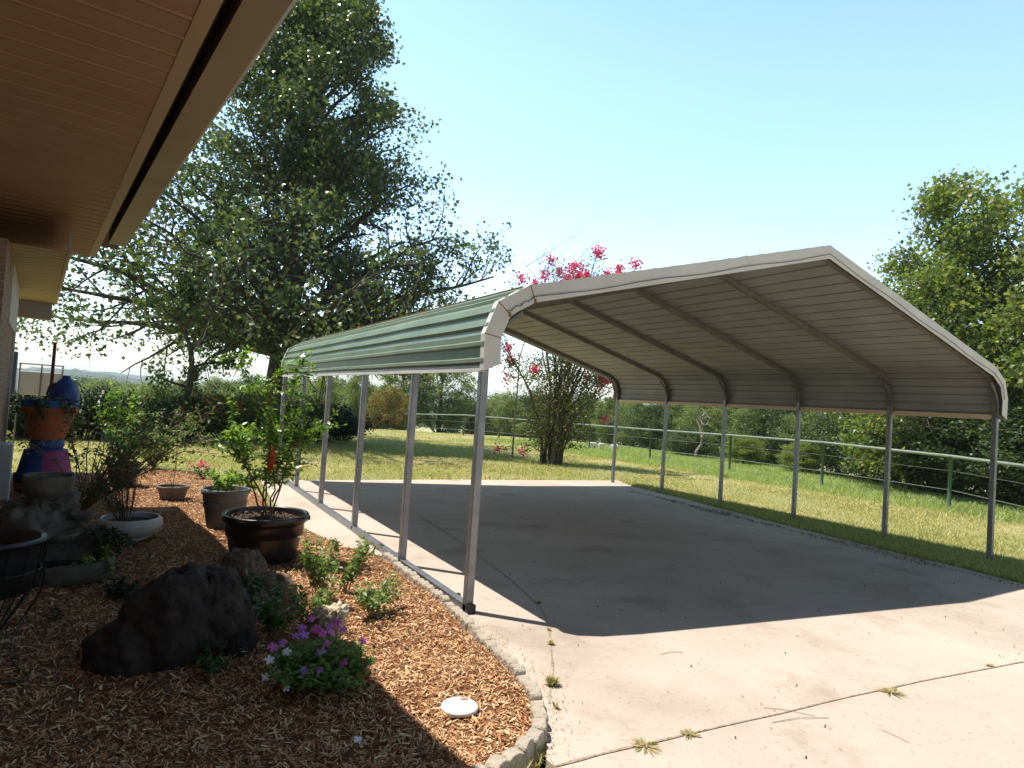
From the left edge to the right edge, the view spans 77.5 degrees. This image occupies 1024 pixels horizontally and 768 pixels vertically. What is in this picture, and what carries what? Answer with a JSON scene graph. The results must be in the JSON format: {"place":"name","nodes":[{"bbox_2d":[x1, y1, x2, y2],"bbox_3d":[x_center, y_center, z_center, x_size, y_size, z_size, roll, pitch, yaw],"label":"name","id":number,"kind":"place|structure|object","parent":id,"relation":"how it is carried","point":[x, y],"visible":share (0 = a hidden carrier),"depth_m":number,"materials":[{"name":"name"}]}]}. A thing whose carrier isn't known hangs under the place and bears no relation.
{"place":"outdoors","nodes":[
{"label":"outdoors","id":0,"kind":"place"},
{"bbox_2d":[26,367,453,400],"bbox_3d":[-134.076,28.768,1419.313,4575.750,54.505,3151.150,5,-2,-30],"label":"hills","id":1,"kind":"structure","parent":0,"point":[111,373],"depth_m":1887.00,"materials":[{"name":"plant"}]},
{"bbox_2d":[16,368,612,419],"bbox_3d":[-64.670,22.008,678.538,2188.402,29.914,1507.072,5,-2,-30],"label":"hills","id":2,"kind":"structure","parent":0,"point":[76,372],"depth_m":879.16,"materials":[{"name":"plant"}]},
{"bbox_2d":[6,427,1023,767],"bbox_3d":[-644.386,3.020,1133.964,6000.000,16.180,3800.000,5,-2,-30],"label":"ground","id":3,"kind":"structure","parent":0,"point":[634,471],"depth_m":15.04,"materials":[{"name":"plant"}]},
{"bbox_2d":[0,442,13,500],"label":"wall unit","id":4,"kind":"structure","parent":3,"relation":"on","point":[6,453],"depth_m":7.07,"materials":[{"name":"grey"}]},
{"bbox_2d":[13,363,64,441],"bbox_3d":[-8.661,0.493,11.626,0.660,1.711,0.522,5,-2,-41],"label":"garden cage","id":5,"kind":"object","parent":3,"relation":"on","point":[32,383],"visible":0.63,"depth_m":11.40,"materials":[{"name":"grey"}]},
{"bbox_2d":[6,388,108,438],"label":"dark hedge","id":6,"kind":"object","parent":3,"relation":"on","point":[21,432],"visible":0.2,"depth_m":14.72,"materials":[{"name":"green plant"}]},
{"bbox_2d":[76,374,136,401],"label":"wood tree","id":7,"kind":"object","parent":3,"relation":"on","point":[92,384],"visible":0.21,"depth_m":54.87,"materials":[{"name":"green plant"}]},
{"bbox_2d":[36,382,178,439],"bbox_3d":[-10.609,0.701,16.451,3.651,1.522,2.196,5,-2,-30],"label":"dark hedge","id":8,"kind":"object","parent":3,"relation":"on","point":[84,427],"visible":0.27,"depth_m":16.07,"materials":[{"name":"green plant"}]},
{"bbox_2d":[94,381,141,438],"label":"bright shrub","id":9,"kind":"object","parent":3,"relation":"on","point":[113,398],"visible":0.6,"depth_m":15.76,"materials":[{"name":"green plant"}]},
{"bbox_2d":[93,386,193,439],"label":"dark hedge","id":10,"kind":"object","parent":3,"relation":"on","point":[157,408],"visible":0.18,"depth_m":17.14,"materials":[{"name":"green plant"}]},
{"bbox_2d":[116,378,175,402],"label":"wood tree","id":11,"kind":"object","parent":3,"relation":"on","point":[142,389],"visible":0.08,"depth_m":53.11,"materials":[{"name":"green plant"}]},
{"bbox_2d":[0,0,297,441],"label":"house","id":12,"kind":"structure","parent":3,"relation":"on","point":[110,110],"depth_m":3.66,"materials":[{"name":"beige"}]},
{"bbox_2d":[10,294,19,393],"bbox_3d":[-7.082,0.008,8.975,0.150,2.660,0.300,5,-2,-37],"label":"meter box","id":13,"kind":"object","parent":12,"relation":"attached to","point":[14,373],"visible":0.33,"depth_m":8.89,"materials":[{"name":"grey"}]},
{"bbox_2d":[100,402,206,467],"bbox_3d":[-6.348,0.908,11.297,1.700,1.142,1.746,5,-2,-30],"label":"leafy shrub","id":14,"kind":"object","parent":3,"relation":"on","point":[152,452],"visible":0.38,"depth_m":11.16,"materials":[{"name":"green plant"}]},
{"bbox_2d":[134,269,245,439],"bbox_3d":[-9.199,-0.713,18.390,2.848,5.258,2.734,4,-2,-9],"label":"bare tree","id":15,"kind":"object","parent":3,"relation":"on","point":[194,370],"visible":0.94,"depth_m":18.16,"materials":[{"name":"green plant"}]},
{"bbox_2d":[128,386,254,438],"bbox_3d":[-9.567,0.836,18.784,3.875,1.632,2.760,5,-2,-30],"label":"flowering hedge","id":16,"kind":"object","parent":3,"relation":"on","point":[200,400],"visible":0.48,"depth_m":18.38,"materials":[{"name":"green plant"}]},
{"bbox_2d":[199,374,246,397],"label":"wood tree","id":17,"kind":"object","parent":3,"relation":"on","point":[218,384],"visible":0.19,"depth_m":54.03,"materials":[{"name":"green plant"}]},
{"bbox_2d":[152,384,298,440],"bbox_3d":[-8.799,0.823,19.541,3.468,1.860,3.858,2,-2,39],"label":"flowering hedge","id":18,"kind":"object","parent":3,"relation":"on","point":[239,405],"visible":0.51,"depth_m":18.86,"materials":[{"name":"green plant"}]},
{"bbox_2d":[214,372,298,402],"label":"wood tree","id":19,"kind":"object","parent":3,"relation":"on","point":[246,383],"visible":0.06,"depth_m":58.54,"materials":[{"name":"green plant"}]},
{"bbox_2d":[15,0,515,402],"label":"shade tree","id":20,"kind":"object","parent":3,"relation":"on","point":[321,167],"visible":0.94,"depth_m":21.25,"materials":[{"name":"green plant"}]},
{"bbox_2d":[0,468,533,767],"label":"mulch bed","id":21,"kind":"object","parent":3,"relation":"on","point":[232,703],"visible":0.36,"depth_m":3.10,"materials":[{"name":"wood"}]},
{"bbox_2d":[0,565,45,685],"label":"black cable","id":22,"kind":"object","parent":21,"relation":"on","point":[11,647],"visible":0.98,"depth_m":3.40,"materials":[{"name":"black plastic"}]},
{"bbox_2d":[0,529,49,630],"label":"wire basket planter","id":23,"kind":"object","parent":21,"relation":"on","point":[20,552],"visible":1,"depth_m":3.35,"materials":[{"name":"black"}]},
{"bbox_2d":[13,398,78,492],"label":"painted pot tower","id":24,"kind":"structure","parent":21,"relation":"on","point":[33,461],"depth_m":7.93,"materials":[{"name":"ceramic"}]},
{"bbox_2d":[8,394,83,429],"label":"trailing plant","id":25,"kind":"object","parent":24,"relation":"on","point":[39,408],"visible":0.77,"depth_m":7.94,"materials":[{"name":"green plant"}]},
{"bbox_2d":[48,342,56,398],"bbox_3d":[-5.879,-0.147,8.162,0.038,0.780,0.036,5,-2,-30],"label":"rusty pipe","id":26,"kind":"object","parent":24,"relation":"on","point":[53,365],"visible":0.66,"depth_m":8.15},
{"bbox_2d":[46,375,79,404],"bbox_3d":[-5.773,0.076,8.247,0.340,0.375,0.338,3,-2,18],"label":"blue jug","id":27,"kind":"object","parent":24,"relation":"on","point":[65,386],"visible":0.76,"depth_m":8.15,"materials":[{"name":"blue"}]},
{"bbox_2d":[0,471,115,587],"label":"garden fountain","id":28,"kind":"object","parent":21,"relation":"on","point":[49,504],"visible":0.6,"depth_m":4.82,"materials":[{"name":"stone"}]},
{"bbox_2d":[85,523,145,569],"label":"fountain ivy","id":29,"kind":"object","parent":28,"relation":"in","point":[101,533],"visible":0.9,"depth_m":4.93,"materials":[{"name":"green"}]},
{"bbox_2d":[72,542,115,582],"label":"green perennial","id":30,"kind":"object","parent":21,"relation":"on","point":[85,559],"visible":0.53,"depth_m":4.60,"materials":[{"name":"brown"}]},
{"bbox_2d":[16,390,225,510],"bbox_3d":[-3.977,0.743,6.453,2.712,1.446,1.279,2,-2,39],"label":"leggy shrub","id":31,"kind":"object","parent":21,"relation":"on","point":[89,500],"visible":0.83,"depth_m":6.32,"materials":[{"name":"green plant"}]},
{"bbox_2d":[93,574,148,599],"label":"green perennial","id":32,"kind":"object","parent":21,"relation":"on","point":[118,589],"visible":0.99,"depth_m":4.29,"materials":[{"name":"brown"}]},
{"bbox_2d":[100,421,152,486],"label":"dark potted bush","id":33,"kind":"object","parent":21,"relation":"on","point":[124,443],"visible":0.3,"depth_m":8.99,"materials":[{"name":"green plant"}]},
{"bbox_2d":[91,457,162,541],"bbox_3d":[-3.592,1.062,5.951,0.629,0.758,0.544,5,-2,-30],"label":"white bowl planter","id":34,"kind":"object","parent":21,"relation":"on","point":[138,526],"visible":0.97,"depth_m":5.90,"materials":[{"name":"ceramic"}]},
{"bbox_2d":[80,562,257,678],"bbox_3d":[-1.816,1.303,3.443,0.841,0.657,0.492,5,-2,-30],"label":"dark boulder","id":35,"kind":"object","parent":21,"relation":"on","point":[172,618],"visible":0.84,"depth_m":3.29,"materials":[{"name":"stone"}]},
{"bbox_2d":[156,408,192,500],"bbox_3d":[-4.381,0.899,8.314,0.427,1.193,0.406,3,-2,17],"label":"seedling pot","id":36,"kind":"object","parent":21,"relation":"on","point":[170,491],"visible":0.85,"depth_m":8.22,"materials":[{"name":"stone"}]},
{"bbox_2d":[193,641,247,676],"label":"green perennial","id":37,"kind":"object","parent":21,"relation":"on","point":[214,663],"visible":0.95,"depth_m":3.21,"materials":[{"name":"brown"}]},
{"bbox_2d":[201,467,250,529],"bbox_3d":[-3.053,1.192,6.810,0.486,0.685,0.554,5,-2,-30],"label":"grey planter","id":38,"kind":"object","parent":21,"relation":"on","point":[219,497],"visible":0.86,"depth_m":6.67,"materials":[{"name":"ceramic"}]},
{"bbox_2d":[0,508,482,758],"bbox_3d":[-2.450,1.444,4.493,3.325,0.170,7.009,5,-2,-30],"label":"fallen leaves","id":39,"kind":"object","parent":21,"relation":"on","point":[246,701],"visible":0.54,"depth_m":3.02,"materials":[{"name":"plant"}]},
{"bbox_2d":[242,569,264,599],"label":"green perennial","id":40,"kind":"object","parent":21,"relation":"on","point":[251,592],"visible":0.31,"depth_m":4.15,"materials":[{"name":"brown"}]},
{"bbox_2d":[221,547,298,618],"bbox_3d":[-1.739,1.405,4.352,0.544,0.550,0.511,5,-2,-30],"label":"brown boulder","id":41,"kind":"object","parent":21,"relation":"on","point":[242,561],"visible":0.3,"depth_m":4.29,"materials":[{"name":"stone"}]},
{"bbox_2d":[204,345,346,564],"bbox_3d":[-2.178,0.591,5.665,1.200,1.904,0.799,3,-2,9],"label":"potted citrus","id":42,"kind":"object","parent":21,"relation":"on","point":[271,533],"visible":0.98,"depth_m":5.62,"materials":[{"name":"green"}]},
{"bbox_2d":[248,576,308,643],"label":"green perennial","id":43,"kind":"object","parent":21,"relation":"on","point":[272,618],"visible":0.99,"depth_m":3.73,"materials":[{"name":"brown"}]},
{"bbox_2d":[287,577,342,636],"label":"green perennial","id":44,"kind":"object","parent":21,"relation":"on","point":[320,602],"visible":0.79,"depth_m":3.94,"materials":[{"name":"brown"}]},
{"bbox_2d":[262,615,376,692],"bbox_3d":[-0.971,1.365,3.245,0.564,0.327,0.578,5,-2,-30],"label":"vinca plant","id":45,"kind":"object","parent":21,"relation":"on","point":[322,665],"visible":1,"depth_m":3.17,"materials":[{"name":"green plant"}]},
{"bbox_2d":[298,530,341,599],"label":"green perennial","id":46,"kind":"object","parent":21,"relation":"on","point":[317,575],"visible":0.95,"depth_m":4.52,"materials":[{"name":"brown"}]},
{"bbox_2d":[312,601,349,642],"bbox_3d":[-1.073,1.435,3.787,0.228,0.280,0.185,5,-2,-30],"label":"cream rock","id":47,"kind":"object","parent":21,"relation":"on","point":[324,615],"visible":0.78,"depth_m":3.75,"materials":[{"name":"stone"}]},
{"bbox_2d":[332,531,384,592],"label":"green perennial","id":48,"kind":"object","parent":21,"relation":"on","point":[348,576],"visible":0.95,"depth_m":4.83,"materials":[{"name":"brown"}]},
{"bbox_2d":[352,569,404,619],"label":"green perennial","id":49,"kind":"object","parent":21,"relation":"on","point":[368,602],"visible":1,"depth_m":4.29,"materials":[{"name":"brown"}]},
{"bbox_2d":[441,697,477,717],"bbox_3d":[-0.251,1.547,3.061,0.180,0.020,0.180,5,-2,-30],"label":"cap","id":50,"kind":"object","parent":21,"relation":"on","point":[460,707],"visible":1,"depth_m":3.04,"materials":[{"name":"white"}]},
{"bbox_2d":[509,663,525,678],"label":"edging block","id":51,"kind":"structure","parent":21,"relation":"on","point":[516,669],"depth_m":3.50,"materials":[{"name":"concrete"}]},
{"bbox_2d":[525,727,544,765],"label":"edging block","id":52,"kind":"structure","parent":21,"relation":"on","point":[537,735],"depth_m":2.82,"materials":[{"name":"concrete"}]},
{"bbox_2d":[527,686,542,702],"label":"edging block","id":53,"kind":"structure","parent":21,"relation":"on","point":[534,693],"depth_m":3.21,"materials":[{"name":"concrete"}]},
{"bbox_2d":[531,718,546,753],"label":"edging block","id":54,"kind":"structure","parent":21,"relation":"on","point":[539,723],"depth_m":2.91,"materials":[{"name":"concrete"}]},
{"bbox_2d":[207,387,345,440],"bbox_3d":[-7.630,0.980,20.663,3.252,1.821,4.076,3,-2,29],"label":"flowering hedge","id":55,"kind":"object","parent":3,"relation":"on","point":[312,414],"visible":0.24,"depth_m":20.57,"materials":[{"name":"green plant"}]},
{"bbox_2d":[305,376,345,407],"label":"wood tree","id":56,"kind":"object","parent":3,"relation":"on","point":[335,386],"visible":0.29,"depth_m":57.35,"materials":[{"name":"green plant"}]},
{"bbox_2d":[296,396,390,442],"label":"bush","id":57,"kind":"object","parent":3,"relation":"on","point":[347,429],"visible":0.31,"depth_m":21.91,"materials":[{"name":"green plant"}]},
{"bbox_2d":[335,375,382,419],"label":"wood tree","id":58,"kind":"object","parent":3,"relation":"on","point":[351,387],"visible":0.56,"depth_m":42.41,"materials":[{"name":"green plant"}]},
{"bbox_2d":[365,385,416,429],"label":"wood tree","id":59,"kind":"object","parent":3,"relation":"on","point":[387,396],"visible":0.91,"depth_m":40.18,"materials":[{"name":"green plant"}]},
{"bbox_2d":[370,373,441,429],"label":"wood tree","id":60,"kind":"object","parent":3,"relation":"on","point":[404,389],"visible":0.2,"depth_m":45.74,"materials":[{"name":"green plant"}]},
{"bbox_2d":[397,372,477,432],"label":"wood tree","id":61,"kind":"object","parent":3,"relation":"on","point":[451,420],"visible":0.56,"depth_m":47.77,"materials":[{"name":"green plant"}]},
{"bbox_2d":[443,396,498,434],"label":"wood tree","id":62,"kind":"object","parent":3,"relation":"on","point":[469,423],"visible":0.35,"depth_m":51.95,"materials":[{"name":"green plant"}]},
{"bbox_2d":[473,398,503,435],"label":"wood tree","id":63,"kind":"object","parent":3,"relation":"on","point":[493,404],"visible":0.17,"depth_m":55.59,"materials":[{"name":"green plant"}]},
{"bbox_2d":[484,754,509,767],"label":"edging block","id":64,"kind":"structure","parent":3,"relation":"on","point":[496,761],"depth_m":2.58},
{"bbox_2d":[472,389,527,437],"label":"wood tree","id":65,"kind":"object","parent":3,"relation":"on","point":[500,397],"visible":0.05,"depth_m":75.19,"materials":[{"name":"green plant"}]},
{"bbox_2d":[488,397,530,436],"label":"wood tree","id":66,"kind":"object","parent":3,"relation":"on","point":[505,429],"visible":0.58,"depth_m":49.56,"materials":[{"name":"green plant"}]},
{"bbox_2d":[501,747,525,767],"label":"edging block","id":67,"kind":"structure","parent":3,"relation":"on","point":[516,756],"depth_m":2.65,"materials":[{"name":"concrete"}]},
{"bbox_2d":[496,390,546,438],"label":"wood tree","id":68,"kind":"object","parent":3,"relation":"on","point":[526,405],"visible":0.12,"depth_m":53.26,"materials":[{"name":"green plant"}]},
{"bbox_2d":[514,735,533,767],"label":"edging block","id":69,"kind":"structure","parent":3,"relation":"on","point":[524,744],"depth_m":2.73,"materials":[{"name":"concrete"}]},
{"bbox_2d":[530,708,547,729],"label":"edging block","id":70,"kind":"structure","parent":3,"relation":"on","point":[538,712],"depth_m":3.02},
{"bbox_2d":[501,234,595,457],"bbox_3d":[1.185,-1.228,20.847,4.278,8.092,2.704,5,-2,-30],"label":"bare tree","id":71,"kind":"object","parent":3,"relation":"on","point":[524,343],"visible":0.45,"depth_m":21.44,"materials":[{"name":"plant"}]},
{"bbox_2d":[475,245,642,464],"bbox_3d":[1.775,-0.887,20.444,5.022,7.094,4.843,3,-2,30],"label":"crape myrtle","id":72,"kind":"object","parent":3,"relation":"on","point":[556,440],"visible":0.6,"depth_m":20.08,"materials":[{"name":"green plant"}]},
{"bbox_2d":[565,394,619,442],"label":"wood tree","id":73,"kind":"object","parent":3,"relation":"on","point":[593,434],"visible":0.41,"depth_m":48.09,"materials":[{"name":"green plant"}]},
{"bbox_2d":[589,396,627,444],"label":"wood tree","id":74,"kind":"object","parent":3,"relation":"on","point":[608,435],"visible":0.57,"depth_m":43.16,"materials":[{"name":"green plant"}]},
{"bbox_2d":[608,402,656,446],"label":"wood tree","id":75,"kind":"object","parent":3,"relation":"on","point":[624,407],"visible":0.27,"depth_m":40.88,"materials":[{"name":"green plant"}]},
{"bbox_2d":[619,403,680,449],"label":"wood tree","id":76,"kind":"object","parent":3,"relation":"on","point":[649,415],"visible":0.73,"depth_m":36.57,"materials":[{"name":"green plant"}]},
{"bbox_2d":[655,405,698,451],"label":"wood tree","id":77,"kind":"object","parent":3,"relation":"on","point":[675,412],"visible":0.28,"depth_m":36.35,"materials":[{"name":"green plant"}]},
{"bbox_2d":[353,413,1023,523],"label":"pipe fence","id":78,"kind":"object","parent":3,"relation":"on","point":[950,472],"visible":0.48,"depth_m":18.97,"materials":[{"name":"silver metal"}]},
{"bbox_2d":[658,425,720,456],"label":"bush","id":79,"kind":"object","parent":3,"relation":"on","point":[682,438],"visible":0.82,"depth_m":31.34,"materials":[{"name":"green plant"}]},
{"bbox_2d":[670,405,726,455],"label":"wood tree","id":80,"kind":"object","parent":3,"relation":"on","point":[684,421],"visible":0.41,"depth_m":33.97,"materials":[{"name":"green plant"}]},
{"bbox_2d":[703,407,752,457],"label":"wood tree","id":81,"kind":"object","parent":3,"relation":"on","point":[718,419],"visible":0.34,"depth_m":32.80,"materials":[{"name":"green plant"}]},
{"bbox_2d":[718,434,770,462],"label":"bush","id":82,"kind":"object","parent":3,"relation":"on","point":[742,449],"visible":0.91,"depth_m":27.78,"materials":[{"name":"green plant"}]},
{"bbox_2d":[726,408,790,462],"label":"wood tree","id":83,"kind":"object","parent":3,"relation":"on","point":[736,423],"visible":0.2,"depth_m":30.90,"materials":[{"name":"green plant"}]},
{"bbox_2d":[733,408,819,465],"bbox_3d":[12.505,2.214,29.464,4.762,4.062,4.833,2,-3,44],"label":"wood tree","id":84,"kind":"object","parent":3,"relation":"on","point":[752,428],"visible":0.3,"depth_m":29.06,"materials":[{"name":"green plant"}]},
{"bbox_2d":[774,441,832,472],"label":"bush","id":85,"kind":"object","parent":3,"relation":"on","point":[804,451],"visible":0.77,"depth_m":24.66,"materials":[{"name":"green plant"}]},
{"bbox_2d":[773,410,835,469],"bbox_3d":[12.642,2.288,27.096,2.980,3.385,2.974,3,-2,21],"label":"wood tree","id":86,"kind":"object","parent":3,"relation":"on","point":[792,418],"visible":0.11,"depth_m":27.05,"materials":[{"name":"green plant"}]},
{"bbox_2d":[793,411,852,474],"bbox_3d":[13.200,2.094,25.744,3.474,3.831,3.399,3,-2,19],"label":"wood tree","id":87,"kind":"object","parent":3,"relation":"on","point":[835,471],"visible":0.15,"depth_m":25.62,"materials":[{"name":"green plant"}]},
{"bbox_2d":[628,481,1023,583],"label":"edge grass","id":88,"kind":"structure","parent":3,"relation":"on","point":[816,526],"depth_m":9.40,"materials":[{"name":"plant"}]},
{"bbox_2d":[800,411,880,478],"bbox_3d":[12.889,1.974,23.640,4.513,3.850,4.580,3,-2,18],"label":"wood tree","id":89,"kind":"object","parent":3,"relation":"on","point":[831,432],"visible":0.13,"depth_m":23.88,"materials":[{"name":"green plant"}]},
{"bbox_2d":[823,412,924,485],"bbox_3d":[13.059,1.942,21.618,5.253,3.737,5.176,2,-2,39],"label":"wood tree","id":90,"kind":"object","parent":3,"relation":"on","point":[855,466],"visible":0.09,"depth_m":21.70,"materials":[{"name":"green plant"}]},
{"bbox_2d":[866,416,974,491],"bbox_3d":[13.183,2.117,20.117,4.092,3.153,4.032,2,-2,37],"label":"wood tree","id":91,"kind":"object","parent":3,"relation":"on","point":[927,482],"visible":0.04,"depth_m":19.50,"materials":[{"name":"green plant"}]},
{"bbox_2d":[820,163,1023,498],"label":"broadleaf tree","id":92,"kind":"object","parent":3,"relation":"on","point":[928,284],"visible":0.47,"depth_m":18.91,"materials":[{"name":"green plant"}]},
{"bbox_2d":[872,415,1023,497],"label":"wood tree","id":93,"kind":"object","parent":3,"relation":"on","point":[953,447],"visible":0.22,"depth_m":18.40,"materials":[{"name":"green plant"}]},
{"bbox_2d":[894,165,1023,498],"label":"broadleaf tree","id":94,"kind":"object","parent":3,"relation":"on","point":[998,321],"visible":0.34,"depth_m":17.34,"materials":[{"name":"green plant"}]},
{"bbox_2d":[896,388,1023,504],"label":"wood tree","id":95,"kind":"object","parent":3,"relation":"on","point":[936,464],"visible":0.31,"depth_m":17.14,"materials":[{"name":"green plant"}]},
{"bbox_2d":[918,389,1023,505],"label":"wood tree","id":96,"kind":"object","parent":3,"relation":"on","point":[1015,413],"visible":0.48,"depth_m":16.62,"materials":[{"name":"green plant"}]},
{"bbox_2d":[15,0,1023,404],"label":"sky","id":97,"kind":"structure","parent":0,"point":[663,133],"materials":[{"name":"blue"}]},
{"bbox_2d":[260,479,1023,767],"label":"driveway","id":98,"kind":"structure","parent":0,"point":[621,676],"depth_m":4.87,"materials":[{"name":"concrete"}]},
{"bbox_2d":[419,516,553,702],"bbox_3d":[-0.302,1.727,5.987,0.475,0.059,5.472,4,-2,-15],"label":"driveway joint","id":99,"kind":"object","parent":98,"relation":"on","point":[549,695],"visible":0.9,"depth_m":4.37,"materials":[{"name":"concrete"}]},
{"bbox_2d":[417,566,585,765],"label":"spilled chips","id":100,"kind":"object","parent":98,"relation":"on","point":[542,695],"visible":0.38,"depth_m":3.30,"materials":[{"name":"wood"}]},
{"bbox_2d":[275,245,1007,614],"bbox_3d":[1.131,0.336,10.167,7.880,3.607,8.321,5,-2,-30],"label":"carport","id":101,"kind":"object","parent":98,"relation":"on","point":[827,329],"visible":0.96,"depth_m":8.85,"materials":[{"name":"grey metal"}]},
{"bbox_2d":[628,735,663,753],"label":"weed tuft","id":102,"kind":"object","parent":98,"relation":"on","point":[641,741],"visible":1,"depth_m":2.93,"materials":[{"name":"plant"}]},
{"bbox_2d":[325,489,1019,758],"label":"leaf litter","id":103,"kind":"object","parent":98,"relation":"on","point":[727,601],"visible":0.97,"depth_m":5.60,"materials":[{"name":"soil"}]},
{"bbox_2d":[553,661,1023,766],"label":"driveway joint","id":104,"kind":"object","parent":98,"relation":"on","point":[586,757],"visible":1,"depth_m":3.23,"materials":[{"name":"concrete"}]},
{"bbox_2d":[626,491,1023,587],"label":"edge litter","id":105,"kind":"object","parent":98,"relation":"on","point":[855,545],"visible":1,"depth_m":9.02,"materials":[{"name":"plant"}]},
{"bbox_2d":[484,437,1023,523],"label":"tall grass","id":106,"kind":"structure","parent":0,"point":[765,469],"depth_m":20.69,"materials":[{"name":"plant"}]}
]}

